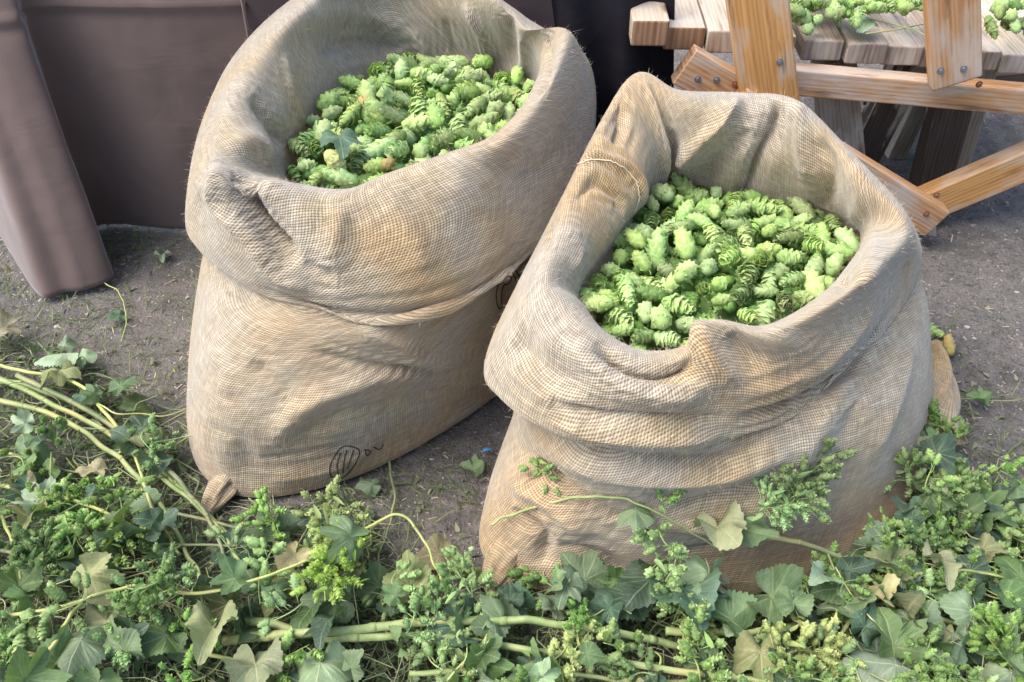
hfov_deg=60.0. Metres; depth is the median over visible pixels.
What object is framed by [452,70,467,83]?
hop cone
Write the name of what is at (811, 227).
hop cone
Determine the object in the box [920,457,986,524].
cone cluster
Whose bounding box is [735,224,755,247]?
hop cone
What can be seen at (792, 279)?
hop cone
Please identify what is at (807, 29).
hop cone
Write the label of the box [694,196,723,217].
hop cone
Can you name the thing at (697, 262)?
hop cone
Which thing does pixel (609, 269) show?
hop cone
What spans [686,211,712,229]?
hop cone
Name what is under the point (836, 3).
hop cone
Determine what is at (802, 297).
hop cone
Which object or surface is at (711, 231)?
hop cone
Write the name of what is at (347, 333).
burlap sack
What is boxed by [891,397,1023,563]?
hop bine
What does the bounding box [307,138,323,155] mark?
hop cone
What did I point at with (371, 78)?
hop cone
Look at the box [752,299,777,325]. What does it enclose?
hop cone
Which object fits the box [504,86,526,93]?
hop cone
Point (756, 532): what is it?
hop leaf
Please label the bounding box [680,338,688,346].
hop cone
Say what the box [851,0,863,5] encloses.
hop cone
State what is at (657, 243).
hop cone
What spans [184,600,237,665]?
hop leaf
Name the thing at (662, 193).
hop cone
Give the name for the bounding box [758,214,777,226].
hop cone
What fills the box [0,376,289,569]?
hop bine
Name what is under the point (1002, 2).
hop cone
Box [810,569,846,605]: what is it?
hop leaf
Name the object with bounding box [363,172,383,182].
hop cone
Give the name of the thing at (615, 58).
black cloth
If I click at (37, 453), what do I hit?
hop bine
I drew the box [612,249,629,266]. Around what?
hop cone
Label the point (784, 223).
hop cone
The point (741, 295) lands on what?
hop cone
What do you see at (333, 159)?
hop cone
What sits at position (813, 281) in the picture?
hop cone
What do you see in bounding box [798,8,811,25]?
hop cone
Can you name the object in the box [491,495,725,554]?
hop bine
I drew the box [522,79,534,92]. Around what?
hop cone
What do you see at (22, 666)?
hop bine
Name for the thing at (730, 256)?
hop cone
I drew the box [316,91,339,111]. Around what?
hop cone
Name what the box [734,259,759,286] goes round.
hop cone
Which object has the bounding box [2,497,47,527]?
hop leaf
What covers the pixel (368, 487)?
hop leaf
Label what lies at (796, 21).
hop cone
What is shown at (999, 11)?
hop cone
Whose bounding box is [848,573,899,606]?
hop leaf
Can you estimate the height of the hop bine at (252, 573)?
0.047 m
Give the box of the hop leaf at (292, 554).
[273,541,311,570]
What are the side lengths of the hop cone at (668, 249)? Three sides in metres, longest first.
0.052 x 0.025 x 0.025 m
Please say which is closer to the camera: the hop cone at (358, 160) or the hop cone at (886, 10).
the hop cone at (358, 160)
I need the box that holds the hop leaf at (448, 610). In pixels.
[426,596,483,647]
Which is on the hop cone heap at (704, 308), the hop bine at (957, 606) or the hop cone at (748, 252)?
the hop cone at (748, 252)
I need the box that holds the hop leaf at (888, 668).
[842,650,917,681]
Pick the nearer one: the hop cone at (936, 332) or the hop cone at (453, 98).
the hop cone at (453, 98)
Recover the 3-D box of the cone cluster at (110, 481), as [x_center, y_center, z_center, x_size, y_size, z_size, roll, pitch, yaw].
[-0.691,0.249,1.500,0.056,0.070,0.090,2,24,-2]
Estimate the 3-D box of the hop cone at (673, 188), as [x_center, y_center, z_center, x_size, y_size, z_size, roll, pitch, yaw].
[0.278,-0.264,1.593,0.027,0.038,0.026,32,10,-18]
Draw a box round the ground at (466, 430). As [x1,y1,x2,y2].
[0,46,1023,681]
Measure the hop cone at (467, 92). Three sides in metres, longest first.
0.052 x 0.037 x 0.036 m
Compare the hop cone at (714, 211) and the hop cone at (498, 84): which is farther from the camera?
the hop cone at (498, 84)
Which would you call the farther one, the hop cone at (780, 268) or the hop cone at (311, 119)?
the hop cone at (311, 119)
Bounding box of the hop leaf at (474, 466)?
[460,454,483,476]
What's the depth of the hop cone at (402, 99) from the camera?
1.66 m
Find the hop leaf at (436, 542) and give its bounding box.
[416,533,451,569]
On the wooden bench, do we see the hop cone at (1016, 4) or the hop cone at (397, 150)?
the hop cone at (1016, 4)
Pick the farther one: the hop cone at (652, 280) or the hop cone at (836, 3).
the hop cone at (836, 3)
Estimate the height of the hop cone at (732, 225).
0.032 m
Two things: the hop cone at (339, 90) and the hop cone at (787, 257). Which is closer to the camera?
the hop cone at (787, 257)
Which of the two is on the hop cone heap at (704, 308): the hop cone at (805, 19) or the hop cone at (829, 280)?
the hop cone at (829, 280)
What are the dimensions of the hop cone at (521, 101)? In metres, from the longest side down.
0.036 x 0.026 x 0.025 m
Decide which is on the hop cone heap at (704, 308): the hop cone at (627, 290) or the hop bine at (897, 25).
the hop cone at (627, 290)
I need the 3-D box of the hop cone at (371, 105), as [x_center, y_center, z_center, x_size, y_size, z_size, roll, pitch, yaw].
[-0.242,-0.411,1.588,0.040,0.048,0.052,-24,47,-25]
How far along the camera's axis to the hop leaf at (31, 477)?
1.46 m
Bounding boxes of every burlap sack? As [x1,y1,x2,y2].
[180,0,596,516]
[476,68,967,593]
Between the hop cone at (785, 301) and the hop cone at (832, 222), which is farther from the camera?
the hop cone at (832, 222)
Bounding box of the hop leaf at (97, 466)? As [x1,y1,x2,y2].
[75,457,106,476]
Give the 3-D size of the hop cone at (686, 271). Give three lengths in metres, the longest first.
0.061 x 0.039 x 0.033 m
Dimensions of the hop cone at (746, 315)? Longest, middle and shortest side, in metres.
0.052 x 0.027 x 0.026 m
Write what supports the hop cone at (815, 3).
on the wooden bench
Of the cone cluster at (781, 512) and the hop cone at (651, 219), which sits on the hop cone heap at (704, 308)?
the hop cone at (651, 219)
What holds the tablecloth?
on the ground at (466, 430)
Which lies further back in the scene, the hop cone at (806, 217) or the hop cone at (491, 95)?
the hop cone at (491, 95)
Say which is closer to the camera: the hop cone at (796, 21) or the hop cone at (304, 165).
the hop cone at (304, 165)
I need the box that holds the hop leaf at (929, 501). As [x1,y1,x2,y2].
[913,476,962,514]
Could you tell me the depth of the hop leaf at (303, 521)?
1.40 m
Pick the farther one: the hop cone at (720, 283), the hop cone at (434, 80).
the hop cone at (434, 80)
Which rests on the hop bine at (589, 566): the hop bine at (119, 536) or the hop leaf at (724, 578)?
the hop leaf at (724, 578)
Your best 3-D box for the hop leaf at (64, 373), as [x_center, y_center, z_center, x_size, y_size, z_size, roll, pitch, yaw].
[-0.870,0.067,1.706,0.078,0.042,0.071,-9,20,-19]
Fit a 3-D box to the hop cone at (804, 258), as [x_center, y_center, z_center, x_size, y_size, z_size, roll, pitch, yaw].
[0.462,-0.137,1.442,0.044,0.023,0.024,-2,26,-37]
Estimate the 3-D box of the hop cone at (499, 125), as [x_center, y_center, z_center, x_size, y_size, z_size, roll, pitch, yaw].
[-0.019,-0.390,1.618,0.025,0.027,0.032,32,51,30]
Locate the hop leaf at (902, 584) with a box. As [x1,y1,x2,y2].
[865,543,915,588]
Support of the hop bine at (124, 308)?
on the ground at (466, 430)
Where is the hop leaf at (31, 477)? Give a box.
[8,470,36,493]
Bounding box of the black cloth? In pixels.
[551,0,674,129]
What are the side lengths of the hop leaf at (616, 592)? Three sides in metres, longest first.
0.092 x 0.083 x 0.027 m
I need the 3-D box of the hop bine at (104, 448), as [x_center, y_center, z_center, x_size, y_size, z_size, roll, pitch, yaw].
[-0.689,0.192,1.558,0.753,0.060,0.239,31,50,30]
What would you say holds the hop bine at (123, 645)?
on the twig litter at (388, 654)
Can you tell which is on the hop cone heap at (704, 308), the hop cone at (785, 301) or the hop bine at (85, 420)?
the hop cone at (785, 301)
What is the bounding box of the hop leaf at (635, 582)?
[619,559,670,611]
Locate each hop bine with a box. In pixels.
[0,363,184,599]
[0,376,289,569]
[0,379,247,555]
[0,398,203,616]
[0,408,161,560]
[0,423,155,566]
[0,473,97,619]
[0,481,258,629]
[0,513,441,681]
[0,572,298,681]
[4,507,163,681]
[15,373,261,592]
[34,352,183,453]
[105,283,126,340]
[150,533,867,681]
[178,484,422,621]
[183,545,679,681]
[375,547,796,647]
[377,460,396,561]
[405,593,842,681]
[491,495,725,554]
[650,556,1023,681]
[679,535,986,681]
[767,531,1023,681]
[831,494,1023,635]
[848,558,1023,681]
[853,452,1023,584]
[866,23,923,34]
[871,18,924,34]
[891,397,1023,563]
[960,398,1023,408]
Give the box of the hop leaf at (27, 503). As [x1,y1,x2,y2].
[11,476,64,518]
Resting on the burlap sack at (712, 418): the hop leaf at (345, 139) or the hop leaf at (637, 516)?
the hop leaf at (637, 516)
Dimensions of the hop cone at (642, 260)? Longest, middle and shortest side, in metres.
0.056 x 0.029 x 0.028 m
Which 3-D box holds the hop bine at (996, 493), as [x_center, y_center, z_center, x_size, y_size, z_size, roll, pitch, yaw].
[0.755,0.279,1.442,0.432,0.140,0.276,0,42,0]
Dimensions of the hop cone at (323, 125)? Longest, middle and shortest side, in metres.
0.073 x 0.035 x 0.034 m
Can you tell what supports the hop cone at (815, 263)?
on the hop cone heap at (704, 308)
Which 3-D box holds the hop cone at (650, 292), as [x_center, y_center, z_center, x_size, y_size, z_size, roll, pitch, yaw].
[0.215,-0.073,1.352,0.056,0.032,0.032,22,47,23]
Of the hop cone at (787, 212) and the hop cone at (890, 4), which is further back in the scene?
the hop cone at (890, 4)
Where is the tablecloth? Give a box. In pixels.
[0,0,554,297]
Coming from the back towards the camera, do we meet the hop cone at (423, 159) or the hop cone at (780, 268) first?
the hop cone at (423, 159)
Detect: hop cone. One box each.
[74,480,84,492]
[287,138,310,157]
[294,128,314,145]
[295,159,316,172]
[305,114,321,126]
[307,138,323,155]
[307,168,323,186]
[313,118,333,140]
[313,120,337,129]
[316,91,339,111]
[321,167,359,187]
[322,104,342,120]
[324,149,346,169]
[327,87,349,93]
[329,126,359,143]
[336,74,360,90]
[338,92,355,110]
[338,102,361,127]
[345,151,353,162]
[346,95,362,106]
[349,135,374,153]
[349,151,370,175]
[354,101,370,124]
[355,74,365,80]
[356,79,376,97]
[356,94,368,103]
[358,137,395,158]
[362,97,387,124]
[363,121,391,141]
[363,157,396,174]
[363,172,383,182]
[366,75,375,84]
[367,62,386,77]
[368,61,394,76]
[374,72,388,90]
[376,85,395,107]
[378,105,406,125]
[380,72,394,90]
[380,128,409,140]
[380,156,395,169]
[383,140,409,160]
[386,53,419,73]
[393,58,409,79]
[393,90,411,109]
[394,77,411,89]
[395,112,430,131]
[399,51,416,61]
[403,127,416,148]
[403,159,418,167]
[405,66,432,81]
[408,96,428,114]
[410,78,425,97]
[411,142,429,158]
[414,154,430,161]
[416,53,434,63]
[419,60,430,67]
[423,73,448,86]
[425,103,445,130]
[426,89,438,99]
[427,55,443,73]
[427,63,440,74]
[427,98,434,104]
[430,128,457,148]
[435,92,452,120]
[438,55,465,74]
[439,149,448,154]
[444,54,469,66]
[444,66,456,79]
[446,92,460,111]
[448,117,468,137]
[448,137,474,149]
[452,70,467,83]
[452,79,480,95]
[452,82,479,102]
[453,112,467,122]
[455,127,482,142]
[459,68,486,82]
[461,95,486,120]
[462,65,474,69]
[468,110,499,129]
[472,54,492,68]
[476,81,490,93]
[477,121,493,139]
[481,88,504,104]
[481,124,495,138]
[482,70,491,88]
[486,100,504,114]
[487,80,507,88]
[493,69,510,79]
[493,119,508,131]
[494,87,510,105]
[495,72,510,84]
[501,102,514,120]
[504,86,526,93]
[507,88,523,108]
[510,65,523,85]
[517,93,528,108]
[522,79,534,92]
[526,85,532,92]
[579,287,599,313]
[584,295,618,311]
[589,273,607,290]
[597,288,620,310]
[599,262,623,278]
[604,305,633,326]
[608,323,633,337]
[611,263,625,288]
[612,228,633,248]
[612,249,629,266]
[617,275,637,308]
[622,272,643,286]
[623,227,650,249]
[624,220,637,228]
[630,327,655,344]
[631,250,651,274]
[632,206,647,223]
[634,223,654,238]
[635,300,652,323]
[636,282,665,302]
[639,275,666,292]
[642,211,660,228]
[644,194,658,212]
[645,227,667,258]
[649,183,674,204]
[649,303,672,330]
[651,255,666,270]
[653,272,682,303]
[654,329,680,348]
[657,261,675,277]
[660,207,675,222]
[660,216,675,236]
[661,293,695,317]
[662,184,675,203]
[664,219,695,234]
[665,241,670,254]
[669,171,696,196]
[671,194,684,209]
[673,225,697,260]
[673,259,697,283]
[674,315,697,334]
[675,199,694,221]
[675,259,699,269]
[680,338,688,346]
[684,187,708,204]
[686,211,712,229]
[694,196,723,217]
[695,281,711,296]
[696,242,716,263]
[697,185,709,197]
[698,258,717,276]
[703,222,721,243]
[707,292,732,306]
[708,204,721,219]
[710,185,722,197]
[710,276,728,290]
[713,234,739,254]
[718,244,741,267]
[721,191,733,206]
[721,215,751,232]
[722,200,752,218]
[725,188,744,210]
[729,283,753,305]
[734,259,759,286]
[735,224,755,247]
[735,246,756,265]
[737,307,758,324]
[741,189,767,199]
[745,197,782,217]
[749,218,762,237]
[751,248,774,269]
[752,283,785,298]
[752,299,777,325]
[755,241,782,259]
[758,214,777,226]
[760,265,777,286]
[761,223,778,237]
[772,227,809,245]
[772,262,789,283]
[773,216,804,232]
[775,199,789,207]
[776,204,793,218]
[776,248,803,266]
[776,292,796,311]
[779,271,808,287]
[786,196,815,220]
[789,290,815,306]
[790,0,803,6]
[790,2,806,19]
[791,17,801,25]
[792,212,813,223]
[795,250,805,263]
[797,220,816,236]
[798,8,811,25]
[798,228,813,254]
[801,22,813,35]
[801,235,824,253]
[801,268,827,297]
[803,0,811,8]
[804,256,824,275]
[807,6,819,12]
[808,211,826,223]
[810,252,823,261]
[812,0,821,10]
[813,14,823,26]
[814,221,830,240]
[818,0,831,8]
[820,235,829,258]
[822,240,854,262]
[823,213,841,232]
[824,252,843,276]
[825,4,845,20]
[825,275,835,287]
[831,0,841,9]
[833,226,859,253]
[839,0,851,7]
[841,6,852,19]
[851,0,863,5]
[852,11,862,30]
[860,0,877,14]
[867,1,886,13]
[882,0,888,13]
[886,0,896,13]
[894,0,909,20]
[897,1,918,12]
[909,0,921,8]
[930,323,945,338]
[941,334,955,356]
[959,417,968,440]
[983,14,998,39]
[989,0,1008,13]
[993,2,1005,20]
[999,20,1009,30]
[1004,8,1017,21]
[1008,0,1021,10]
[1008,19,1021,33]
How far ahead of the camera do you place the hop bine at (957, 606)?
1.22 m
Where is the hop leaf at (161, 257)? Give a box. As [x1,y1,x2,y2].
[152,250,170,262]
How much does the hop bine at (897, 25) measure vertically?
0.003 m
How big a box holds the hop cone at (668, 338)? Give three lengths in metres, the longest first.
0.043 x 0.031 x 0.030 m
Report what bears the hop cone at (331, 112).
on the hop cone heap at (356, 127)
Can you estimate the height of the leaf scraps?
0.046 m
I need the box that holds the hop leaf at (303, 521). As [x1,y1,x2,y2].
[297,506,324,525]
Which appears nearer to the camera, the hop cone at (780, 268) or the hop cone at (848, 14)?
the hop cone at (780, 268)
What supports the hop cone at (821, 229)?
on the hop cone heap at (704, 308)
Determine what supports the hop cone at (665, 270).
on the hop cone heap at (704, 308)
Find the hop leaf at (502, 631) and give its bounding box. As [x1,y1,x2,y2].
[474,612,509,637]
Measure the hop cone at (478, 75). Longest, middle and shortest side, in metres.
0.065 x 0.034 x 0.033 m
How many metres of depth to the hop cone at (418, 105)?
1.61 m
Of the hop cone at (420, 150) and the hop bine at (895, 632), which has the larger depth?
the hop cone at (420, 150)
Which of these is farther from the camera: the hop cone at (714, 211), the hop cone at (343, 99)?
the hop cone at (343, 99)
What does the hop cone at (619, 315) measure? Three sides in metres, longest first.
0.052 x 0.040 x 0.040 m
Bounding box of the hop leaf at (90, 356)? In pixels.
[77,348,97,367]
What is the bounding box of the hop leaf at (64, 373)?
[40,359,81,387]
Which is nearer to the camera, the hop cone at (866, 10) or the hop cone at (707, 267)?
the hop cone at (707, 267)
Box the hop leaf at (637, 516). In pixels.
[617,503,655,531]
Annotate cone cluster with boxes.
[1,516,78,596]
[80,472,121,508]
[106,560,180,616]
[110,541,198,612]
[289,520,371,605]
[291,475,370,572]
[398,578,443,645]
[518,455,560,495]
[546,619,607,681]
[629,521,689,590]
[653,489,687,512]
[745,475,829,532]
[757,612,867,681]
[770,437,857,523]
[800,540,869,619]
[836,0,864,27]
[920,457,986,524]
[972,527,1023,584]
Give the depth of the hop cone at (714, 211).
1.50 m
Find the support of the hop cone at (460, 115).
on the hop cone heap at (356, 127)
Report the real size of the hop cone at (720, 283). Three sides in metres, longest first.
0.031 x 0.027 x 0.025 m
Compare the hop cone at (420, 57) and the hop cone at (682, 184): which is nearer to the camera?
the hop cone at (682, 184)
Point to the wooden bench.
(950, 78)
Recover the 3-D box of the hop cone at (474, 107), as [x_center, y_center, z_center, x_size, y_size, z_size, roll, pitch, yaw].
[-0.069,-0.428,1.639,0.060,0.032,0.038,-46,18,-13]
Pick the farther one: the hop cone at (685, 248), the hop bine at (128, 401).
the hop bine at (128, 401)
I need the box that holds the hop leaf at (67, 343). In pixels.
[57,335,77,352]
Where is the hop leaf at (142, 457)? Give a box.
[137,448,172,478]
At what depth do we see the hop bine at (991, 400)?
1.73 m
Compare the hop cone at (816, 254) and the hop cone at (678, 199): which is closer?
the hop cone at (816, 254)
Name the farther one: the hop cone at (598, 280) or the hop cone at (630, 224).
the hop cone at (630, 224)
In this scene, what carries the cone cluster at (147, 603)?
attached to the hop bine at (343, 531)
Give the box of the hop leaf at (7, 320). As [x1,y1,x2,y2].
[0,308,20,336]
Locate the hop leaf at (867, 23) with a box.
[849,15,879,32]
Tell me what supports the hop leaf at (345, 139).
on the hop cone heap at (356, 127)
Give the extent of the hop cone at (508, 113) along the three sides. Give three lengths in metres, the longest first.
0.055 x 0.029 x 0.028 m
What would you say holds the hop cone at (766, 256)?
on the hop cone heap at (704, 308)
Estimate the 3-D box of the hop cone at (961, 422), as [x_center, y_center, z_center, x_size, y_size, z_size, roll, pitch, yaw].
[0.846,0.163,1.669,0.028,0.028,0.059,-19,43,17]
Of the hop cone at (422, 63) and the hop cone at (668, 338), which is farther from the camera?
the hop cone at (422, 63)
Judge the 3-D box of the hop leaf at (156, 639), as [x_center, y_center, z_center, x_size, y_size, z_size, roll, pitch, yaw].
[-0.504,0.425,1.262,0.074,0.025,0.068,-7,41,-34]
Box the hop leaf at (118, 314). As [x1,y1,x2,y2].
[106,309,125,320]
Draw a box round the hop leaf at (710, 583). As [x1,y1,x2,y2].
[648,567,720,630]
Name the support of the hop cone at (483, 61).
on the hop cone heap at (356, 127)
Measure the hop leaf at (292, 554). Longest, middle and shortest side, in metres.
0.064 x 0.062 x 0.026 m
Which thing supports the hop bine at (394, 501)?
on the ground at (466, 430)
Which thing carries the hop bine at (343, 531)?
on the hop bine at (123, 645)
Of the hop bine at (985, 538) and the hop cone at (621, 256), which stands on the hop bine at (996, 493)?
the hop bine at (985, 538)
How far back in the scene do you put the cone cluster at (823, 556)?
1.33 m
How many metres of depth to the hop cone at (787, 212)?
1.52 m
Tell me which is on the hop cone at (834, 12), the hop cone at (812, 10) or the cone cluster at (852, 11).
the cone cluster at (852, 11)
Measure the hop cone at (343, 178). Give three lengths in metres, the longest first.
0.065 x 0.034 x 0.033 m
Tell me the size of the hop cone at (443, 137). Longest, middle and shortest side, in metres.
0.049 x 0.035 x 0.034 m
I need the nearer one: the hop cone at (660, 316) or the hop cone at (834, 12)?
the hop cone at (660, 316)
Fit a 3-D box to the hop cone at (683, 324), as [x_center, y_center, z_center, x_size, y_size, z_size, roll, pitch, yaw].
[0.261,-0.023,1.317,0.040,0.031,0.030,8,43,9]
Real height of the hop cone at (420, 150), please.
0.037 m
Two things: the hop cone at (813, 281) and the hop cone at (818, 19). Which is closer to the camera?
the hop cone at (813, 281)
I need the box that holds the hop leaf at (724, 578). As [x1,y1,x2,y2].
[718,571,731,593]
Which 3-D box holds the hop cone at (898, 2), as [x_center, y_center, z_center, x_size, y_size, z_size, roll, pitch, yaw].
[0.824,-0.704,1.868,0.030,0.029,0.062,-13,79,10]
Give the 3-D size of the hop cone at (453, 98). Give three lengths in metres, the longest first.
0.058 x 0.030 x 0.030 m
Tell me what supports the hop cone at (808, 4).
on the wooden bench
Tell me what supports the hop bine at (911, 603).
on the hop bine at (734, 612)
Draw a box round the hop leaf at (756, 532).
[741,514,778,547]
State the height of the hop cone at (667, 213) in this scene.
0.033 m
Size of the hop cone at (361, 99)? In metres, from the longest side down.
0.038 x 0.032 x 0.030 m
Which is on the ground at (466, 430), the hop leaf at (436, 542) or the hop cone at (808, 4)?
the hop leaf at (436, 542)
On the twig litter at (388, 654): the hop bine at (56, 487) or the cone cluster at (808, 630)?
the hop bine at (56, 487)
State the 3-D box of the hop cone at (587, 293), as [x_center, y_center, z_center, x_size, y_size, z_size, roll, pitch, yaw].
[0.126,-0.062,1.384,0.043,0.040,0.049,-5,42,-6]
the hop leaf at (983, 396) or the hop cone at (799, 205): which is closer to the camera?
the hop cone at (799, 205)
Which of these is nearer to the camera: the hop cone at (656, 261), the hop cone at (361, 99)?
the hop cone at (656, 261)
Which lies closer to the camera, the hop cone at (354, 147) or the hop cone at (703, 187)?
the hop cone at (354, 147)
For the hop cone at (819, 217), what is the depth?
1.53 m
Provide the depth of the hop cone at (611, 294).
1.36 m
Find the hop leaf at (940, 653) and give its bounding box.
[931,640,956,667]
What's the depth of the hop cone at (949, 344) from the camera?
1.83 m
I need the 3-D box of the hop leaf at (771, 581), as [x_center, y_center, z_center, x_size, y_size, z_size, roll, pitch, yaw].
[0.383,0.366,1.271,0.088,0.056,0.093,16,60,41]
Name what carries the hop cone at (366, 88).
on the hop cone heap at (356, 127)
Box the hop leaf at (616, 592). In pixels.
[588,580,650,622]
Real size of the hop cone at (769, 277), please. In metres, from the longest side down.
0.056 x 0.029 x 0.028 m
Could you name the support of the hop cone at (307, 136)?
on the hop cone heap at (356, 127)
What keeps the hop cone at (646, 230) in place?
on the hop cone heap at (704, 308)
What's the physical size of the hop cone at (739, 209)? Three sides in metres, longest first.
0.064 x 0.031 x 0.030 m
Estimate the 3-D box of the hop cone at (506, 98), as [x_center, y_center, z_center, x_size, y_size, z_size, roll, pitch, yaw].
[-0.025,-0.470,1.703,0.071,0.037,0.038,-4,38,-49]
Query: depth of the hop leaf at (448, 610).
1.27 m
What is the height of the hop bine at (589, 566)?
0.137 m
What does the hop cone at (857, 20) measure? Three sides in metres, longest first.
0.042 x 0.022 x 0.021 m
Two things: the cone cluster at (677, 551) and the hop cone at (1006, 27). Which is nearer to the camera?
the cone cluster at (677, 551)
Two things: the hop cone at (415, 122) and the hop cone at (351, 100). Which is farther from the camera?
the hop cone at (351, 100)
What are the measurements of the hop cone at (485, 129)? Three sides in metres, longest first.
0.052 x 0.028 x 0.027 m
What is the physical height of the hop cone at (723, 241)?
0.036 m
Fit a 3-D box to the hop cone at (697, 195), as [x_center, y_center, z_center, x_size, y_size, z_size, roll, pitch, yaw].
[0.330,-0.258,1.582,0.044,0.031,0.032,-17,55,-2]
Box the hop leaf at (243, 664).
[222,635,283,681]
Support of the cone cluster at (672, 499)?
attached to the burlap sack at (712, 418)
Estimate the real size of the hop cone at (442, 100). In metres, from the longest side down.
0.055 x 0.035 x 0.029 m
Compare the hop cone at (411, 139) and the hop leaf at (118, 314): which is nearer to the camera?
the hop cone at (411, 139)
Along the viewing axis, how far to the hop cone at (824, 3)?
1.86 m
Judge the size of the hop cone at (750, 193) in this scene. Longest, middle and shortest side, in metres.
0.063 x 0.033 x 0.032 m
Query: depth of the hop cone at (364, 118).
1.61 m
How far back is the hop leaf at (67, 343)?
1.79 m
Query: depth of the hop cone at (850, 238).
1.47 m
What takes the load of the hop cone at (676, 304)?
on the hop cone heap at (704, 308)
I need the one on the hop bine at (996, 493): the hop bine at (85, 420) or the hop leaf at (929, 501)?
the hop leaf at (929, 501)
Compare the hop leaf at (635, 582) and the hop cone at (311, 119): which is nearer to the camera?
the hop leaf at (635, 582)
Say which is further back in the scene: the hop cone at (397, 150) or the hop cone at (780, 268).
the hop cone at (397, 150)
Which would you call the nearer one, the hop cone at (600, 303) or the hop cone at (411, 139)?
the hop cone at (600, 303)
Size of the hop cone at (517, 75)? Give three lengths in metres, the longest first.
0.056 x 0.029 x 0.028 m
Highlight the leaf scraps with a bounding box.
[0,226,1023,620]
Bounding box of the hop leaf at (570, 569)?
[550,559,604,600]
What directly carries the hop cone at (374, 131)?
on the hop cone heap at (356, 127)
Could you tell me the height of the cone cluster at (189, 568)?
0.088 m
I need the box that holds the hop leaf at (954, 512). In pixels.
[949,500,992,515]
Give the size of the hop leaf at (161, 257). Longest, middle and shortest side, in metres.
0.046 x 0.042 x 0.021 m
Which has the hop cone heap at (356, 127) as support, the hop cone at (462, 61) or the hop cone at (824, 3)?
the hop cone at (462, 61)
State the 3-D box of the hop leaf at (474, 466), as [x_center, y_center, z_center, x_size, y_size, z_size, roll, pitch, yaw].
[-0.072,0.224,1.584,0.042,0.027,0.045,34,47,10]
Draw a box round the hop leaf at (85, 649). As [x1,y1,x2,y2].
[53,625,108,678]
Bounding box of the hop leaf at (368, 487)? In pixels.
[356,478,380,497]
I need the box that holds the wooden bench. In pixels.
[629,0,1023,235]
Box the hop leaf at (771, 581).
[746,563,811,625]
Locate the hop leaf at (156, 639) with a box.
[140,613,187,656]
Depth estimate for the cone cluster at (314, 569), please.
1.28 m
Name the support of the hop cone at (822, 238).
on the hop cone heap at (704, 308)
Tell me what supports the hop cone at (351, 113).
on the hop cone heap at (356, 127)
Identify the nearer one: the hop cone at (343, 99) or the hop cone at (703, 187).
the hop cone at (703, 187)
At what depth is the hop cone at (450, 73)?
1.73 m
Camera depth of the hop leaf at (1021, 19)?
1.83 m
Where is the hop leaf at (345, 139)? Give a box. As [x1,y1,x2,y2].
[320,128,362,158]
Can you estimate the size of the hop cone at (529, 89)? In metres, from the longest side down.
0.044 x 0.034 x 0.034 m
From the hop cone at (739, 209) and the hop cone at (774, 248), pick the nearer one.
the hop cone at (774, 248)
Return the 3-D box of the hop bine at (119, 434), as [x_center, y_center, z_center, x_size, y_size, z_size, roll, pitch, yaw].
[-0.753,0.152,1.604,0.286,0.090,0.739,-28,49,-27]
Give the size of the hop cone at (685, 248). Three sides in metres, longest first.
0.077 x 0.038 x 0.037 m
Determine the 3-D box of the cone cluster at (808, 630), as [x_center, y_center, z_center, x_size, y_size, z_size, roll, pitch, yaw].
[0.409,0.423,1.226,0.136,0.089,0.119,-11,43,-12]
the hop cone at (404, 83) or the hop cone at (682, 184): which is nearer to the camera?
the hop cone at (682, 184)
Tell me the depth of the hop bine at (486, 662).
1.23 m
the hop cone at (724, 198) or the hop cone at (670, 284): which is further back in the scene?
the hop cone at (724, 198)
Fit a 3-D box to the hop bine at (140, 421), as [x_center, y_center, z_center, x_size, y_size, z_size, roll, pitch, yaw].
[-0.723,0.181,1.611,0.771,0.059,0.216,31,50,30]
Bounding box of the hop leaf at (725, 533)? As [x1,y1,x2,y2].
[693,500,746,550]
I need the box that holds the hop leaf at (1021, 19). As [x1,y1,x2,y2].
[1000,16,1023,30]
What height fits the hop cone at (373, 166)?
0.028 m
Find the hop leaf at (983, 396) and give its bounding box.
[966,385,990,405]
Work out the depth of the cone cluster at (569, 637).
1.23 m
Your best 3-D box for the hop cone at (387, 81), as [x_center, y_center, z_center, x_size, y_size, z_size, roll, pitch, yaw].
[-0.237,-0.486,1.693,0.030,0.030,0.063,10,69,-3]
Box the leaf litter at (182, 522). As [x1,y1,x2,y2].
[0,332,1023,681]
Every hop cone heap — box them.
[286,68,522,188]
[590,195,849,350]
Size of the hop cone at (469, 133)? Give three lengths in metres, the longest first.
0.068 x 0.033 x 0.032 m
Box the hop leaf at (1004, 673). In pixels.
[980,659,1023,681]
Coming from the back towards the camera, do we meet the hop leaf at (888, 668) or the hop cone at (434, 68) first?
the hop cone at (434, 68)
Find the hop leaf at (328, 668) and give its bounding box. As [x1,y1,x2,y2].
[297,640,352,681]
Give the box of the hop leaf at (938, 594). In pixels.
[928,576,967,600]
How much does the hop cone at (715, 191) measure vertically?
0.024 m
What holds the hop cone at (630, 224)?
on the hop cone heap at (704, 308)
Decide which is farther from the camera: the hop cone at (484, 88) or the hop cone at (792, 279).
the hop cone at (484, 88)
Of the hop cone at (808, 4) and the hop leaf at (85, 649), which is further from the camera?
the hop cone at (808, 4)
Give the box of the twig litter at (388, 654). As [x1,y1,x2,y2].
[0,310,1023,681]
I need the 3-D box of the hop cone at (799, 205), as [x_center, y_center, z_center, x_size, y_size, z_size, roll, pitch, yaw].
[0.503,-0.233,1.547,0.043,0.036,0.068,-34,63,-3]

